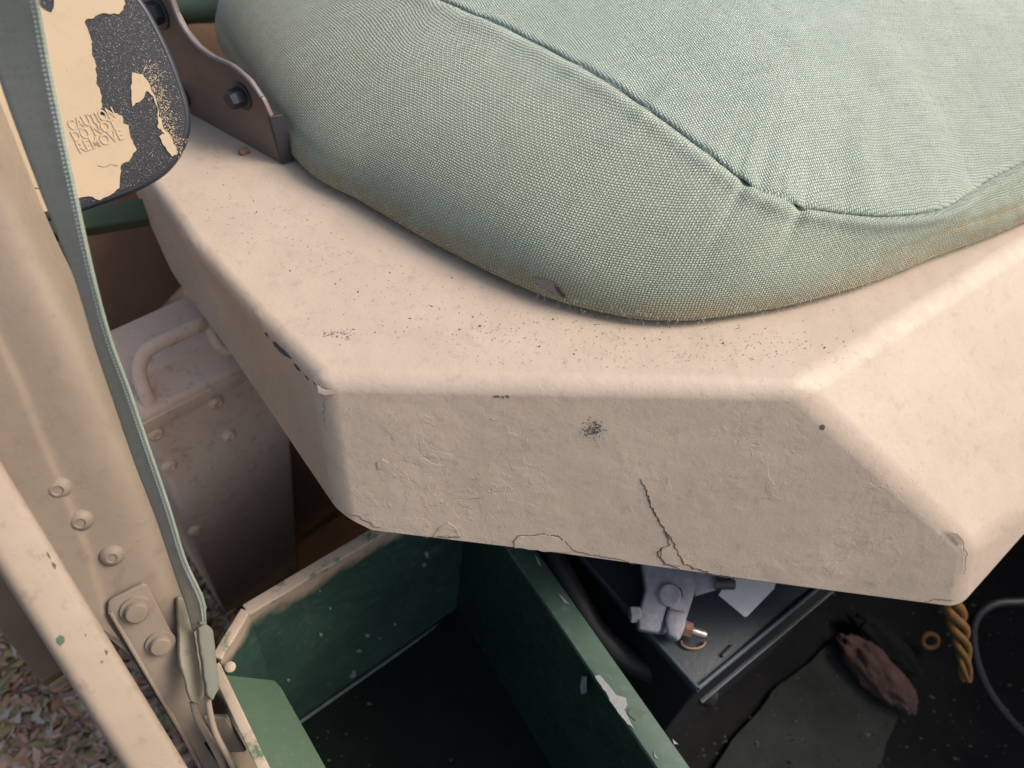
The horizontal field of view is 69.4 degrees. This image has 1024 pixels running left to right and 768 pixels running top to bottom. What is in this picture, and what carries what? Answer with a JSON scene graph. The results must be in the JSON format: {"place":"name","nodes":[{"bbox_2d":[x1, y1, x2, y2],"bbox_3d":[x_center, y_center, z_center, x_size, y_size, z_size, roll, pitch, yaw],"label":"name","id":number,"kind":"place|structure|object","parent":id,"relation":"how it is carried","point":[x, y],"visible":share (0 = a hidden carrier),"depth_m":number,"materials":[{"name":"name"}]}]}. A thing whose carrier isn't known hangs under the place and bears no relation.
{"place":"outdoors","nodes":[
{"label":"outdoors","id":0,"kind":"place"},
{"bbox_2d":[58,23,226,330],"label":"side wall","id":1,"kind":"structure","parent":0,"point":[135,277],"depth_m":1.56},
{"bbox_2d":[176,0,218,25],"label":"cross tube","id":2,"kind":"object","parent":1,"relation":"attached to","point":[197,11],"visible":0.15,"depth_m":1.40,"materials":[{"name":"green paint"}]},
{"bbox_2d":[10,287,294,765],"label":"ground","id":3,"kind":"structure","parent":0,"point":[180,294],"depth_m":2.19,"materials":[{"name":"brown soil"}]},
{"bbox_2d":[0,540,251,767],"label":"leaf litter","id":4,"kind":"object","parent":3,"relation":"on","point":[28,739],"visible":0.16,"depth_m":1.37,"materials":[{"name":"plant"}]},
{"bbox_2d":[536,534,1023,767],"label":"floor","id":5,"kind":"structure","parent":0,"point":[791,654],"depth_m":1.35,"materials":[{"name":"black metal"}]},
{"bbox_2d":[0,104,255,767],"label":"door pillar","id":6,"kind":"structure","parent":5,"relation":"on","point":[67,461],"depth_m":0.67,"materials":[{"name":"beige metal"}]},
{"bbox_2d":[0,461,187,767],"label":"sill rail","id":7,"kind":"object","parent":6,"relation":"attached to","point":[45,591],"visible":1,"depth_m":0.61,"materials":[{"name":"beige metal"}]},
{"bbox_2d":[0,575,63,685],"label":"strip","id":8,"kind":"object","parent":7,"relation":"attached to","point":[19,631],"visible":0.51,"depth_m":1.01,"materials":[{"name":"brown paint"}]},
{"bbox_2d":[0,0,190,221],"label":"plate","id":9,"kind":"object","parent":6,"relation":"attached to","point":[123,105],"visible":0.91,"depth_m":0.69,"materials":[{"name":"plastic"}]},
{"bbox_2d":[0,0,218,703],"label":"belt strap","id":10,"kind":"object","parent":6,"relation":"attached to","point":[27,83],"visible":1,"depth_m":0.57,"materials":[{"name":"fabric"}]},
{"bbox_2d":[108,582,223,767],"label":"anchor bracket","id":11,"kind":"object","parent":6,"relation":"attached to","point":[140,623],"visible":0.91,"depth_m":0.77,"materials":[{"name":"beige metal"}]},
{"bbox_2d":[204,742,228,767],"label":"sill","id":12,"kind":"structure","parent":6,"relation":"attached to","point":[207,746],"depth_m":0.83,"materials":[{"name":"beige metal"}]},
{"bbox_2d":[189,693,245,767],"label":"bracket","id":13,"kind":"object","parent":6,"relation":"attached to","point":[225,738],"visible":1,"depth_m":0.78,"materials":[{"name":"beige metal"}]},
{"bbox_2d":[256,441,369,595],"bbox_3d":[-0.342,0.447,1.768,0.010,1.477,0.537,38,54,25],"label":"kick panel","id":14,"kind":"object","parent":5,"relation":"attached to","point":[325,526],"visible":0.16,"depth_m":1.46,"materials":[{"name":"orange paint"}]},
{"bbox_2d":[110,296,297,611],"bbox_3d":[-0.463,0.121,1.190,0.176,0.618,0.224,38,54,25],"label":"ammo box","id":15,"kind":"object","parent":14,"relation":"attached to","point":[218,440],"visible":0.94,"depth_m":1.05,"materials":[{"name":"beige paint"}]},
{"bbox_2d":[215,529,689,767],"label":"storage box","id":16,"kind":"object","parent":5,"relation":"on","point":[497,656],"visible":0.84,"depth_m":1.08,"materials":[{"name":"green paint"}]},
{"bbox_2d":[312,591,1023,767],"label":"floor crumbs","id":17,"kind":"object","parent":5,"relation":"on","point":[756,742],"visible":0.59,"depth_m":1.27,"materials":[{"name":"brown plant"}]},
{"bbox_2d":[565,554,834,739],"bbox_3d":[0.261,0.340,1.193,0.353,0.356,0.318,-25,56,-27],"label":"vehicle battery","id":18,"kind":"object","parent":5,"relation":"on","point":[748,625],"visible":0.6,"depth_m":1.00,"materials":[{"name":"plastic"}]},
{"bbox_2d":[537,550,717,706],"bbox_3d":[0.157,0.364,1.037,0.315,0.224,0.096,22,48,12],"label":"battery cable","id":19,"kind":"object","parent":18,"relation":"attached to","point":[628,660],"visible":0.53,"depth_m":0.99,"materials":[{"name":"black rubber"}]},
{"bbox_2d":[628,564,735,649],"bbox_3d":[0.218,0.283,0.957,0.132,0.066,0.098,8,47,0],"label":"terminal clamp","id":20,"kind":"object","parent":18,"relation":"attached to","point":[663,608],"visible":0.94,"depth_m":0.95,"materials":[{"name":"metal"}]},
{"bbox_2d":[714,634,897,767],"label":"floor mat","id":21,"kind":"object","parent":5,"relation":"on","point":[842,728],"visible":0.77,"depth_m":1.27,"materials":[{"name":"rubber"}]},
{"bbox_2d":[838,633,918,715],"bbox_3d":[0.651,0.516,1.323,0.079,0.058,0.171,-21,53,-24],"label":"dried leaf","id":22,"kind":"object","parent":21,"relation":"on","point":[876,671],"visible":1,"depth_m":1.30,"materials":[{"name":"brown plant"}]},
{"bbox_2d":[847,611,922,680],"bbox_3d":[0.686,0.481,1.368,0.066,0.049,0.154,-28,57,-29],"label":"debris lump","id":23,"kind":"object","parent":5,"relation":"on","point":[893,646],"visible":0.76,"depth_m":1.35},
{"bbox_2d":[920,631,939,649],"bbox_3d":[0.774,0.476,1.370,0.037,0.026,0.027,8,47,0],"label":"orange ring","id":24,"kind":"object","parent":5,"relation":"on","point":[925,635],"visible":1,"depth_m":1.37,"materials":[{"name":"orange rubber"}]},
{"bbox_2d":[968,597,1023,737],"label":"rubber hose","id":25,"kind":"object","parent":5,"relation":"on","point":[980,612],"visible":0.96,"depth_m":1.19,"materials":[{"name":"black rubber"}]},
{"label":"tunnel wall","id":26,"kind":"structure","parent":5,"relation":"on","visible":0},
{"bbox_2d":[136,114,1023,605],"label":"seat pan","id":27,"kind":"object","parent":26,"relation":"attached to","point":[866,440],"visible":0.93,"depth_m":0.77,"materials":[{"name":"beige paint"}]},
{"bbox_2d":[49,199,150,241],"bbox_3d":[-0.627,-0.229,1.060,0.266,0.053,0.043,-14,51,-20],"label":"rail","id":28,"kind":"object","parent":27,"relation":"attached to","point":[113,217],"depth_m":1.06,"materials":[{"name":"green metal"}]},
{"bbox_2d":[143,0,293,163],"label":"hinge bracket","id":29,"kind":"object","parent":27,"relation":"attached to","point":[226,96],"visible":0.8,"depth_m":0.87,"materials":[{"name":"brown metal"}]},
{"bbox_2d":[215,0,1023,325],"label":"seat cushion","id":30,"kind":"object","parent":27,"relation":"on","point":[673,160],"visible":1,"depth_m":0.81,"materials":[{"name":"green fabric"}]},
{"bbox_2d":[938,602,972,682],"bbox_3d":[0.701,0.396,1.168,0.043,0.109,0.123,-6,49,-13],"label":"orange twine","id":31,"kind":"object","parent":27,"relation":"hanging from","point":[957,625],"visible":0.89,"depth_m":1.16,"materials":[{"name":"fabric"}]}
]}

